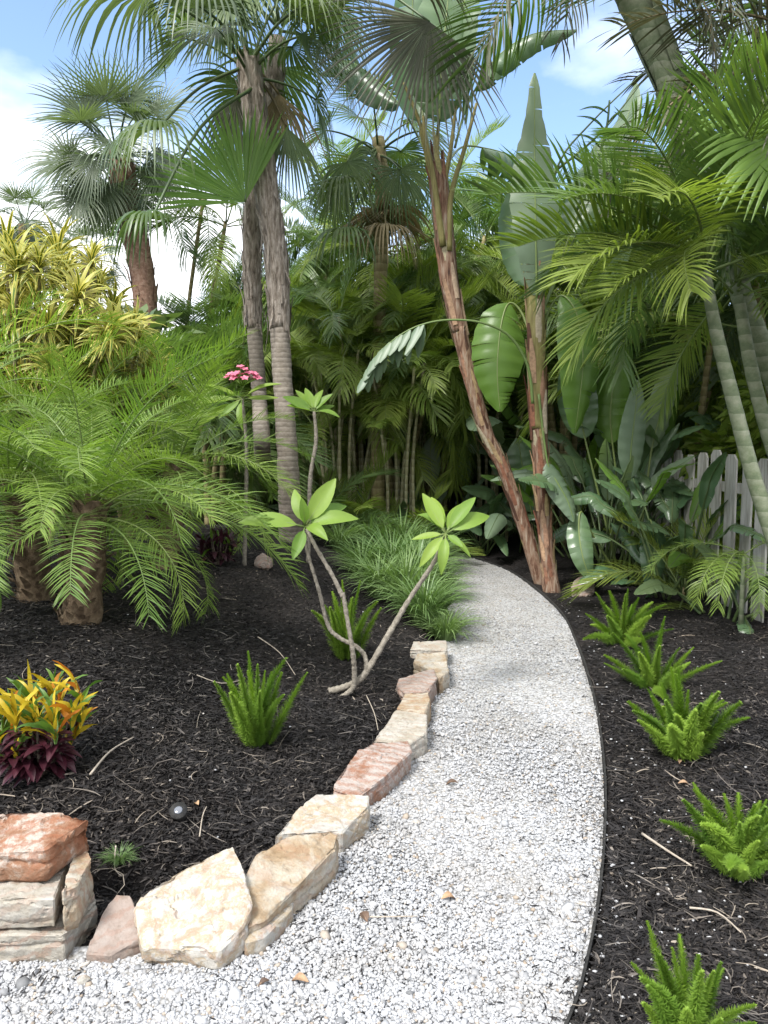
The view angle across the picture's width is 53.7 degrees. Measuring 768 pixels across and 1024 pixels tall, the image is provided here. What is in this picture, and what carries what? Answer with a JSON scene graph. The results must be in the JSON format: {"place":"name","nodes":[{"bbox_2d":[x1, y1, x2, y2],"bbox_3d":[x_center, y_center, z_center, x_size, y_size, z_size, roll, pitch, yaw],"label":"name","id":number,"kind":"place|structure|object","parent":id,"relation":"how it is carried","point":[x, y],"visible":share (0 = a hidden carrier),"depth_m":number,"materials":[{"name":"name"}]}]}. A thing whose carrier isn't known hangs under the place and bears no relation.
{"place":"outdoors","nodes":[
{"label":"outdoors","id":0,"kind":"place"},
{"bbox_2d":[0,550,607,1023],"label":"gravel path","id":1,"kind":"structure","parent":0,"point":[496,584],"depth_m":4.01,"materials":[{"name":"gravel"}]},
{"bbox_2d":[244,902,293,955],"bbox_3d":[-0.358,1.326,2.422,0.098,0.107,0.298,2,6,26],"label":"border stone","id":2,"kind":"object","parent":1,"relation":"on","point":[263,938],"visible":0.38,"depth_m":2.33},
{"bbox_2d":[275,794,369,852],"bbox_3d":[-0.222,1.246,2.953,0.244,0.173,0.397,2,6,25],"label":"border stone","id":3,"kind":"object","parent":1,"relation":"on","point":[345,819],"visible":0.56,"depth_m":2.95,"materials":[{"name":"stone"}]},
{"bbox_2d":[395,669,436,704],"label":"border stone","id":4,"kind":"object","parent":1,"relation":"on","point":[423,682],"visible":0.61,"depth_m":4.57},
{"bbox_2d":[413,652,449,694],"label":"border stone","id":5,"kind":"object","parent":1,"relation":"on","point":[437,662],"visible":0.7,"depth_m":4.92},
{"bbox_2d":[0,0,765,332],"label":"sky","id":6,"kind":"structure","parent":0,"point":[26,49],"materials":[{"name":"blue"}]},
{"bbox_2d":[0,501,767,1023],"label":"ground","id":7,"kind":"structure","parent":0,"point":[496,555],"depth_m":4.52,"materials":[{"name":"black plant"}]},
{"bbox_2d":[0,177,78,308],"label":"sabal palm","id":8,"kind":"object","parent":7,"relation":"on","point":[10,197],"visible":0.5,"depth_m":19.97,"materials":[{"name":"green plant"}]},
{"bbox_2d":[0,895,97,963],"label":"stacked stone","id":9,"kind":"object","parent":7,"relation":"on","point":[55,942],"visible":0.43,"depth_m":2.27,"materials":[{"name":"stone"}]},
{"bbox_2d":[0,865,68,928],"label":"stacked stone","id":10,"kind":"object","parent":9,"relation":"on","point":[30,904],"visible":0.59,"depth_m":2.27,"materials":[{"name":"stone"}]},
{"bbox_2d":[0,812,88,881],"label":"stacked stone","id":11,"kind":"object","parent":10,"relation":"on","point":[38,847],"visible":1,"depth_m":2.39,"materials":[{"name":"stone"}]},
{"bbox_2d":[62,852,93,930],"bbox_3d":[-0.957,1.178,2.390,0.066,0.140,0.264,-1,5,-13],"label":"stacked stone","id":12,"kind":"object","parent":9,"relation":"on","point":[77,892],"visible":0.98,"depth_m":2.32,"materials":[{"name":"stone"}]},
{"bbox_2d":[0,659,102,787],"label":"croton bush","id":13,"kind":"object","parent":7,"relation":"on","point":[28,752],"visible":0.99,"depth_m":3.00,"materials":[{"name":"yellow plant"}]},
{"bbox_2d":[0,286,141,495],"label":"pygmy date palm","id":14,"kind":"object","parent":7,"relation":"on","point":[12,345],"visible":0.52,"depth_m":5.27,"materials":[{"name":"green plant"}]},
{"bbox_2d":[0,210,163,553],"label":"striped dracaena","id":15,"kind":"object","parent":7,"relation":"on","point":[58,266],"visible":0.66,"depth_m":6.05,"materials":[{"name":"plant"}]},
{"bbox_2d":[40,222,129,329],"bbox_3d":[-7.189,-3.601,18.752,2.303,6.922,2.264,0,5,0],"label":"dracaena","id":16,"kind":"object","parent":7,"relation":"on","point":[65,240],"visible":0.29,"depth_m":18.43,"materials":[{"name":"green plant"}]},
{"bbox_2d":[0,306,192,551],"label":"striped dracaena","id":17,"kind":"object","parent":7,"relation":"on","point":[132,363],"visible":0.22,"depth_m":6.54,"materials":[{"name":"plant"}]},
{"bbox_2d":[0,324,196,609],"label":"pygmy date palm","id":18,"kind":"object","parent":7,"relation":"on","point":[29,578],"visible":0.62,"depth_m":4.73,"materials":[{"name":"green plant"}]},
{"bbox_2d":[0,332,214,570],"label":"pygmy date palm","id":19,"kind":"object","parent":7,"relation":"on","point":[105,405],"visible":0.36,"depth_m":5.83,"materials":[{"name":"green plant"}]},
{"bbox_2d":[9,43,206,508],"bbox_3d":[-4.172,-3.345,12.134,3.090,7.592,2.727,0,5,0],"label":"sabal palm","id":20,"kind":"object","parent":7,"relation":"on","point":[97,207],"visible":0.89,"depth_m":11.56,"materials":[{"name":"green plant"}]},
{"bbox_2d":[0,304,221,513],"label":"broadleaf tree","id":21,"kind":"object","parent":7,"relation":"on","point":[165,319],"visible":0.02,"depth_m":10.74,"materials":[{"name":"green plant"}]},
{"bbox_2d":[86,895,139,962],"bbox_3d":[-0.806,1.312,2.354,0.175,0.148,0.207,0,5,0],"label":"border stone","id":22,"kind":"object","parent":7,"relation":"on","point":[115,937],"visible":0.6,"depth_m":2.31,"materials":[{"name":"stone"}]},
{"bbox_2d":[0,335,310,634],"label":"pygmy date palm","id":23,"kind":"object","parent":7,"relation":"on","point":[80,596],"visible":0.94,"depth_m":4.21,"materials":[{"name":"green plant"}]},
{"bbox_2d":[22,324,315,569],"bbox_3d":[-1.662,-0.446,6.221,2.248,2.031,2.290,0,5,0],"label":"pygmy date palm","id":24,"kind":"object","parent":7,"relation":"on","point":[183,440],"visible":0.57,"depth_m":6.03,"materials":[{"name":"green plant"}]},
{"bbox_2d":[133,847,252,969],"bbox_3d":[-0.585,1.274,2.365,0.351,0.224,0.365,-3,6,-27],"label":"border stone","id":25,"kind":"object","parent":7,"relation":"on","point":[198,915],"visible":0.89,"depth_m":2.33,"materials":[{"name":"stone"}]},
{"bbox_2d":[144,123,243,323],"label":"slender palm","id":26,"kind":"object","parent":7,"relation":"on","point":[195,253],"visible":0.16,"depth_m":13.49,"materials":[{"name":"green plant"}]},
{"bbox_2d":[96,295,308,517],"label":"areca palm","id":27,"kind":"object","parent":7,"relation":"on","point":[231,471],"visible":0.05,"depth_m":10.78,"materials":[{"name":"green plant"}]},
{"bbox_2d":[45,0,372,542],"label":"fan palm","id":28,"kind":"object","parent":7,"relation":"on","point":[253,117],"visible":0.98,"depth_m":7.63,"materials":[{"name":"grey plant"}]},
{"bbox_2d":[124,139,307,325],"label":"slender palm","id":29,"kind":"object","parent":7,"relation":"on","point":[220,268],"visible":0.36,"depth_m":12.37,"materials":[{"name":"green plant"}]},
{"bbox_2d":[191,518,240,565],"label":"croton bush","id":30,"kind":"object","parent":7,"relation":"on","point":[218,544],"visible":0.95,"depth_m":6.43,"materials":[{"name":"purple plant"}]},
{"bbox_2d":[161,257,272,515],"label":"cane palm","id":31,"kind":"object","parent":7,"relation":"on","point":[215,316],"visible":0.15,"depth_m":11.88,"materials":[{"name":"green plant"}]},
{"bbox_2d":[97,286,338,524],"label":"areca palm","id":32,"kind":"object","parent":7,"relation":"on","point":[226,435],"visible":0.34,"depth_m":9.22,"materials":[{"name":"green plant"}]},
{"bbox_2d":[186,364,279,565],"bbox_3d":[-1.338,-0.396,6.591,0.914,1.748,0.295,0,5,0],"label":"frangipani","id":33,"kind":"object","parent":7,"relation":"on","point":[240,411],"visible":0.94,"depth_m":6.54,"materials":[{"name":"green plant"}]},
{"bbox_2d":[155,263,337,457],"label":"areca palm","id":34,"kind":"object","parent":7,"relation":"on","point":[184,303],"visible":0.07,"depth_m":12.28,"materials":[{"name":"green plant"}]},
{"bbox_2d":[185,271,314,517],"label":"cane palm","id":35,"kind":"object","parent":7,"relation":"on","point":[267,361],"visible":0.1,"depth_m":11.30,"materials":[{"name":"green plant"}]},
{"bbox_2d":[214,651,307,747],"bbox_3d":[-0.567,0.890,3.536,0.422,0.463,0.418,0,5,0],"label":"foxtail fern","id":36,"kind":"object","parent":7,"relation":"on","point":[250,719],"visible":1,"depth_m":3.53,"materials":[{"name":"plant"}]},
{"bbox_2d":[245,832,338,933],"bbox_3d":[-0.351,1.267,2.566,0.204,0.193,0.518,3,6,28],"label":"border stone","id":37,"kind":"object","parent":7,"relation":"on","point":[300,871],"visible":0.65,"depth_m":2.56,"materials":[{"name":"stone"}]},
{"bbox_2d":[162,216,423,484],"bbox_3d":[-1.120,-2.518,13.095,4.523,5.830,4.230,-5,7,-41],"label":"areca palm","id":38,"kind":"object","parent":7,"relation":"on","point":[307,240],"visible":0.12,"depth_m":12.41,"materials":[{"name":"green plant"}]},
{"bbox_2d":[283,388,338,563],"bbox_3d":[-0.688,-0.345,7.317,0.542,1.704,0.266,0,5,0],"label":"frangipani","id":39,"kind":"object","parent":7,"relation":"on","point":[306,400],"visible":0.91,"depth_m":7.27,"materials":[{"name":"green plant"}]},
{"bbox_2d":[228,231,396,503],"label":"cane palm","id":40,"kind":"object","parent":7,"relation":"on","point":[325,283],"visible":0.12,"depth_m":11.70,"materials":[{"name":"green plant"}]},
{"bbox_2d":[239,153,395,491],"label":"slender palm","id":41,"kind":"object","parent":7,"relation":"on","point":[297,207],"visible":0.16,"depth_m":11.90,"materials":[{"name":"green plant"}]},
{"bbox_2d":[146,0,509,494],"bbox_3d":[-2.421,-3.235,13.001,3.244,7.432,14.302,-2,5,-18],"label":"fan palm","id":42,"kind":"object","parent":7,"relation":"on","point":[252,264],"visible":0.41,"depth_m":7.28,"materials":[{"name":"green plant"}]},
{"bbox_2d":[263,109,397,383],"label":"slender palm","id":43,"kind":"object","parent":7,"relation":"on","point":[348,140],"visible":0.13,"depth_m":13.30,"materials":[{"name":"green plant"}]},
{"bbox_2d":[266,276,422,529],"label":"cane palm","id":44,"kind":"object","parent":7,"relation":"on","point":[316,367],"visible":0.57,"depth_m":10.05,"materials":[{"name":"green plant"}]},
{"bbox_2d":[311,579,381,660],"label":"foxtail fern","id":45,"kind":"object","parent":7,"relation":"on","point":[342,649],"visible":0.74,"depth_m":4.98,"materials":[{"name":"plant"}]},
{"bbox_2d":[275,455,419,531],"bbox_3d":[-0.629,-0.087,9.462,2.231,1.359,1.876,4,7,39],"label":"palm seedling","id":46,"kind":"object","parent":7,"relation":"on","point":[358,480],"visible":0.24,"depth_m":9.35,"materials":[{"name":"green plant"}]},
{"bbox_2d":[238,219,460,527],"bbox_3d":[-0.591,-2.001,11.841,3.855,5.170,4.382,0,5,0],"label":"areca palm","id":47,"kind":"object","parent":7,"relation":"on","point":[359,303],"visible":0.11,"depth_m":11.04,"materials":[{"name":"green plant"}]},
{"bbox_2d":[324,532,402,579],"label":"grass clump","id":48,"kind":"object","parent":7,"relation":"on","point":[352,555],"visible":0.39,"depth_m":7.54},
{"bbox_2d":[238,478,489,697],"bbox_3d":[-0.086,0.440,4.378,1.469,1.274,0.350,-1,5,-14],"label":"frangipani","id":49,"kind":"object","parent":7,"relation":"on","point":[319,510],"visible":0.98,"depth_m":4.33,"materials":[{"name":"green plant"}]},
{"bbox_2d":[314,437,413,544],"bbox_3d":[-0.458,-0.084,9.749,1.967,1.777,2.237,0,5,0],"label":"palm seedling","id":50,"kind":"object","parent":7,"relation":"on","point":[359,505],"visible":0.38,"depth_m":9.59,"materials":[{"name":"green plant"}]},
{"bbox_2d":[333,741,411,805],"bbox_3d":[-0.045,1.198,3.438,0.213,0.177,0.577,2,6,25],"label":"border stone","id":51,"kind":"object","parent":7,"relation":"on","point":[375,772],"visible":0.71,"depth_m":3.38,"materials":[{"name":"stone"}]},
{"bbox_2d":[284,67,465,547],"bbox_3d":[-0.113,-2.435,10.136,2.360,6.093,2.895,0,5,0],"label":"fan palm","id":52,"kind":"object","parent":7,"relation":"on","point":[384,220],"visible":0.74,"depth_m":9.45,"materials":[{"name":"green plant"}]},
{"bbox_2d":[290,167,461,492],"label":"slender palm","id":53,"kind":"object","parent":7,"relation":"on","point":[364,280],"visible":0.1,"depth_m":10.93,"materials":[{"name":"green plant"}]},
{"bbox_2d":[328,546,428,598],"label":"grass clump","id":54,"kind":"object","parent":7,"relation":"on","point":[365,571],"visible":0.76,"depth_m":6.79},
{"bbox_2d":[290,235,466,513],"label":"cane palm","id":55,"kind":"object","parent":7,"relation":"on","point":[331,312],"visible":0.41,"depth_m":10.26,"materials":[{"name":"green plant"}]},
{"bbox_2d":[271,268,494,506],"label":"areca palm","id":56,"kind":"object","parent":7,"relation":"on","point":[453,472],"visible":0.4,"depth_m":10.15,"materials":[{"name":"green plant"}]},
{"bbox_2d":[293,229,485,524],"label":"slender palm","id":57,"kind":"object","parent":7,"relation":"on","point":[390,431],"visible":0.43,"depth_m":9.91,"materials":[{"name":"green plant"}]},
{"bbox_2d":[332,518,450,581],"bbox_3d":[0.117,0.397,7.797,1.321,0.621,1.238,2,5,19],"label":"grass clump","id":58,"kind":"object","parent":7,"relation":"on","point":[381,540],"visible":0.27,"depth_m":7.72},
{"bbox_2d":[312,277,488,528],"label":"cane palm","id":59,"kind":"object","parent":7,"relation":"on","point":[402,495],"visible":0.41,"depth_m":9.89,"materials":[{"name":"green plant"}]},
{"bbox_2d":[374,710,427,760],"bbox_3d":[0.115,1.166,3.883,0.243,0.164,0.407,1,5,16],"label":"border stone","id":60,"kind":"object","parent":7,"relation":"on","point":[410,728],"visible":0.7,"depth_m":3.82,"materials":[{"name":"stone"}]},
{"bbox_2d":[357,504,445,550],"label":"grass clump","id":61,"kind":"object","parent":7,"relation":"on","point":[400,529],"visible":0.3,"depth_m":8.73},
{"bbox_2d":[340,538,468,611],"bbox_3d":[0.193,0.563,6.689,1.252,0.616,1.195,-4,7,-40],"label":"grass clump","id":62,"kind":"object","parent":7,"relation":"on","point":[413,575],"visible":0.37,"depth_m":6.63,"materials":[{"name":"plant"}]},
{"bbox_2d":[397,692,430,726],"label":"border stone","id":63,"kind":"object","parent":7,"relation":"on","point":[419,703],"visible":0.52,"depth_m":4.23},
{"bbox_2d":[363,528,478,582],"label":"grass clump","id":64,"kind":"object","parent":7,"relation":"on","point":[420,553],"visible":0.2,"depth_m":7.38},
{"bbox_2d":[366,565,479,627],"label":"grass clump","id":65,"kind":"object","parent":7,"relation":"on","point":[421,603],"visible":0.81,"depth_m":6.07,"materials":[{"name":"plant"}]},
{"bbox_2d":[322,279,528,495],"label":"areca palm","id":66,"kind":"object","parent":7,"relation":"on","point":[427,486],"visible":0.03,"depth_m":11.58,"materials":[{"name":"green plant"}]},
{"bbox_2d":[370,480,485,555],"bbox_3d":[0.357,0.329,9.961,1.867,1.522,1.876,0,5,0],"label":"palm seedling","id":67,"kind":"object","parent":7,"relation":"on","point":[438,495],"visible":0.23,"depth_m":9.92,"materials":[{"name":"green plant"}]},
{"bbox_2d":[359,209,511,510],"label":"cane palm","id":68,"kind":"object","parent":7,"relation":"on","point":[421,442],"visible":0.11,"depth_m":11.32,"materials":[{"name":"green plant"}]},
{"bbox_2d":[389,435,486,545],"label":"bird of paradise","id":69,"kind":"object","parent":7,"relation":"on","point":[427,447],"visible":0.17,"depth_m":11.16,"materials":[{"name":"green plant"}]},
{"bbox_2d":[403,601,490,641],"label":"grass clump","id":70,"kind":"object","parent":7,"relation":"on","point":[442,629],"visible":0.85,"depth_m":5.92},
{"bbox_2d":[322,0,575,584],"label":"bird of paradise tree","id":71,"kind":"object","parent":7,"relation":"on","point":[441,193],"visible":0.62,"depth_m":7.99,"materials":[{"name":"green plant"}]},
{"bbox_2d":[391,113,511,252],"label":"slender palm","id":72,"kind":"object","parent":7,"relation":"on","point":[485,134],"visible":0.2,"depth_m":14.83,"materials":[{"name":"green plant"}]},
{"bbox_2d":[361,152,565,505],"bbox_3d":[1.603,-3.074,13.382,4.176,6.724,4.939,0,5,0],"label":"areca palm","id":73,"kind":"object","parent":7,"relation":"on","point":[482,199],"visible":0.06,"depth_m":12.53,"materials":[{"name":"green plant"}]},
{"bbox_2d":[417,492,534,555],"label":"bird of paradise","id":74,"kind":"object","parent":7,"relation":"on","point":[500,541],"visible":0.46,"depth_m":10.26,"materials":[{"name":"green plant"}]},
{"bbox_2d":[405,155,583,526],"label":"slender palm","id":75,"kind":"object","parent":7,"relation":"on","point":[475,205],"visible":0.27,"depth_m":11.64,"materials":[{"name":"green plant"}]},
{"bbox_2d":[357,71,645,592],"bbox_3d":[1.387,-1.864,7.719,3.313,5.605,0.969,-2,6,-22],"label":"bird of paradise tree","id":76,"kind":"object","parent":7,"relation":"on","point":[507,357],"visible":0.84,"depth_m":7.64,"materials":[{"name":"green plant"}]},
{"bbox_2d":[453,260,559,544],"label":"cane palm","id":77,"kind":"object","parent":7,"relation":"on","point":[494,487],"visible":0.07,"depth_m":11.38,"materials":[{"name":"green plant"}]},
{"bbox_2d":[462,438,585,551],"bbox_3d":[1.863,-0.224,10.518,1.899,1.600,2.070,-2,5,-17],"label":"bird of paradise","id":78,"kind":"object","parent":7,"relation":"on","point":[519,456],"visible":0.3,"depth_m":10.07,"materials":[{"name":"green plant"}]},
{"bbox_2d":[454,550,606,1023],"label":"path edging","id":79,"kind":"object","parent":7,"relation":"on","point":[586,967],"visible":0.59,"depth_m":3.13,"materials":[{"name":"black plastic"}]},
{"bbox_2d":[427,179,668,547],"bbox_3d":[2.505,-2.071,10.426,3.881,5.292,5.215,0,5,0],"label":"areca palm","id":80,"kind":"object","parent":7,"relation":"on","point":[563,429],"visible":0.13,"depth_m":10.62,"materials":[{"name":"green plant"}]},
{"bbox_2d":[474,434,683,558],"bbox_3d":[2.564,-0.214,9.970,2.858,1.632,2.311,-2,6,-23],"label":"bird of paradise","id":81,"kind":"object","parent":7,"relation":"on","point":[594,449],"visible":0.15,"depth_m":9.60,"materials":[{"name":"green plant"}]},
{"bbox_2d":[436,287,740,543],"bbox_3d":[3.244,-1.503,10.896,4.530,3.984,5.135,5,7,42],"label":"bird of paradise","id":82,"kind":"object","parent":7,"relation":"on","point":[507,412],"visible":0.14,"depth_m":9.74,"materials":[{"name":"green plant"}]},
{"bbox_2d":[417,0,767,393],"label":"bamboo palm tree","id":83,"kind":"object","parent":7,"relation":"on","point":[657,72],"visible":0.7,"depth_m":6.08,"materials":[{"name":"green plant"}]},
{"bbox_2d":[515,385,703,566],"bbox_3d":[3.150,-0.376,8.832,2.722,2.072,2.603,-2,5,-18],"label":"bird of paradise","id":84,"kind":"object","parent":7,"relation":"on","point":[677,486],"visible":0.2,"depth_m":8.30,"materials":[{"name":"green plant"}]},
{"bbox_2d":[454,22,767,547],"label":"bamboo palm tree","id":85,"kind":"object","parent":7,"relation":"on","point":[703,188],"visible":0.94,"depth_m":5.07,"materials":[{"name":"green plant"}]},
{"bbox_2d":[490,345,736,583],"bbox_3d":[2.442,-0.497,8.069,2.512,2.563,2.488,4,7,38],"label":"bird of paradise","id":86,"kind":"object","parent":7,"relation":"on","point":[626,429],"visible":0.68,"depth_m":7.94,"materials":[{"name":"green plant"}]},
{"bbox_2d":[583,589,672,646],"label":"foxtail fern","id":87,"kind":"object","parent":7,"relation":"on","point":[629,626],"visible":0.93,"depth_m":5.78,"materials":[{"name":"plant"}]},
{"bbox_2d":[504,163,763,519],"bbox_3d":[3.608,-2.172,10.041,4.444,5.521,4.841,0,5,0],"label":"areca palm","id":88,"kind":"object","parent":7,"relation":"on","point":[550,330],"visible":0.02,"depth_m":9.63,"materials":[{"name":"green plant"}]},
{"bbox_2d":[513,222,767,526],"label":"areca palm","id":89,"kind":"object","parent":7,"relation":"on","point":[703,406],"visible":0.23,"depth_m":8.28,"materials":[{"name":"green plant"}]},
{"bbox_2d":[537,0,767,294],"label":"bamboo palm tree","id":90,"kind":"object","parent":7,"relation":"on","point":[750,162],"visible":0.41,"depth_m":5.62,"materials":[{"name":"green plant"}]},
{"bbox_2d":[577,523,736,596],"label":"bird of paradise","id":91,"kind":"object","parent":7,"relation":"on","point":[633,549],"visible":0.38,"depth_m":7.71,"materials":[{"name":"green plant"}]},
{"bbox_2d":[553,452,764,599],"bbox_3d":[2.786,0.104,7.518,2.174,1.423,1.970,3,6,34],"label":"bird of paradise","id":92,"kind":"object","parent":7,"relation":"on","point":[705,488],"visible":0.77,"depth_m":7.14,"materials":[{"name":"green plant"}]},
{"bbox_2d":[553,470,767,593],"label":"bird of paradise","id":93,"kind":"object","parent":7,"relation":"on","point":[603,537],"visible":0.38,"depth_m":7.81,"materials":[{"name":"green plant"}]},
{"bbox_2d":[554,0,767,539],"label":"areca palm","id":94,"kind":"object","parent":7,"relation":"on","point":[715,377],"visible":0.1,"depth_m":8.28,"materials":[{"name":"green plant"}]},
{"bbox_2d":[557,495,767,610],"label":"palm seedling","id":95,"kind":"object","parent":7,"relation":"on","point":[619,577],"visible":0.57,"depth_m":7.06,"materials":[{"name":"green plant"}]},
{"bbox_2d":[603,616,721,699],"bbox_3d":[1.745,0.890,4.740,0.676,0.485,0.598,-2,5,-17],"label":"foxtail fern","id":96,"kind":"object","parent":7,"relation":"on","point":[652,671],"visible":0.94,"depth_m":4.72,"materials":[{"name":"plant"}]},
{"bbox_2d":[558,450,767,622],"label":"picket fence","id":97,"kind":"object","parent":7,"relation":"on","point":[730,487],"visible":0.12,"depth_m":6.86,"materials":[{"name":"white paint"}]},
{"bbox_2d":[568,26,767,457],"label":"bamboo palm tree","id":98,"kind":"object","parent":7,"relation":"on","point":[754,384],"visible":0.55,"depth_m":5.86,"materials":[{"name":"green plant"}]},
{"bbox_2d":[627,667,749,761],"bbox_3d":[1.452,1.002,3.728,0.602,0.431,0.468,-3,6,-27],"label":"foxtail fern","id":99,"kind":"object","parent":7,"relation":"on","point":[678,734],"visible":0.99,"depth_m":3.64,"materials":[{"name":"plant"}]},
{"bbox_2d":[630,351,762,552],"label":"broadleaf tree","id":100,"kind":"object","parent":7,"relation":"on","point":[691,405],"visible":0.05,"depth_m":8.73,"materials":[{"name":"green plant"}]},
{"bbox_2d":[629,920,764,1023],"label":"foxtail fern","id":101,"kind":"object","parent":7,"relation":"on","point":[674,1002],"visible":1,"depth_m":1.88,"materials":[{"name":"plant"}]},
{"bbox_2d":[634,536,767,633],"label":"bird of paradise","id":102,"kind":"object","parent":7,"relation":"on","point":[651,587],"visible":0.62,"depth_m":6.47,"materials":[{"name":"green plant"}]},
{"bbox_2d":[642,537,767,629],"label":"palm seedling","id":103,"kind":"object","parent":7,"relation":"on","point":[741,596],"visible":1,"depth_m":5.64,"materials":[{"name":"green plant"}]},
{"bbox_2d":[659,782,767,881],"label":"foxtail fern","id":104,"kind":"object","parent":7,"relation":"on","point":[739,852],"visible":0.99,"depth_m":2.67,"materials":[{"name":"plant"}]},
{"bbox_2d":[676,372,767,524],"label":"broadleaf tree","id":105,"kind":"object","parent":7,"relation":"on","point":[710,445],"visible":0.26,"depth_m":7.59,"materials":[{"name":"green plant"}]},
{"bbox_2d":[365,283,657,537],"bbox_3d":[2.593,-1.632,12.227,5.490,4.026,6.088,-2,6,-24],"label":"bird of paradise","id":106,"kind":"object","parent":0,"point":[497,425],"visible":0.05,"depth_m":10.41,"materials":[{"name":"green plant"}]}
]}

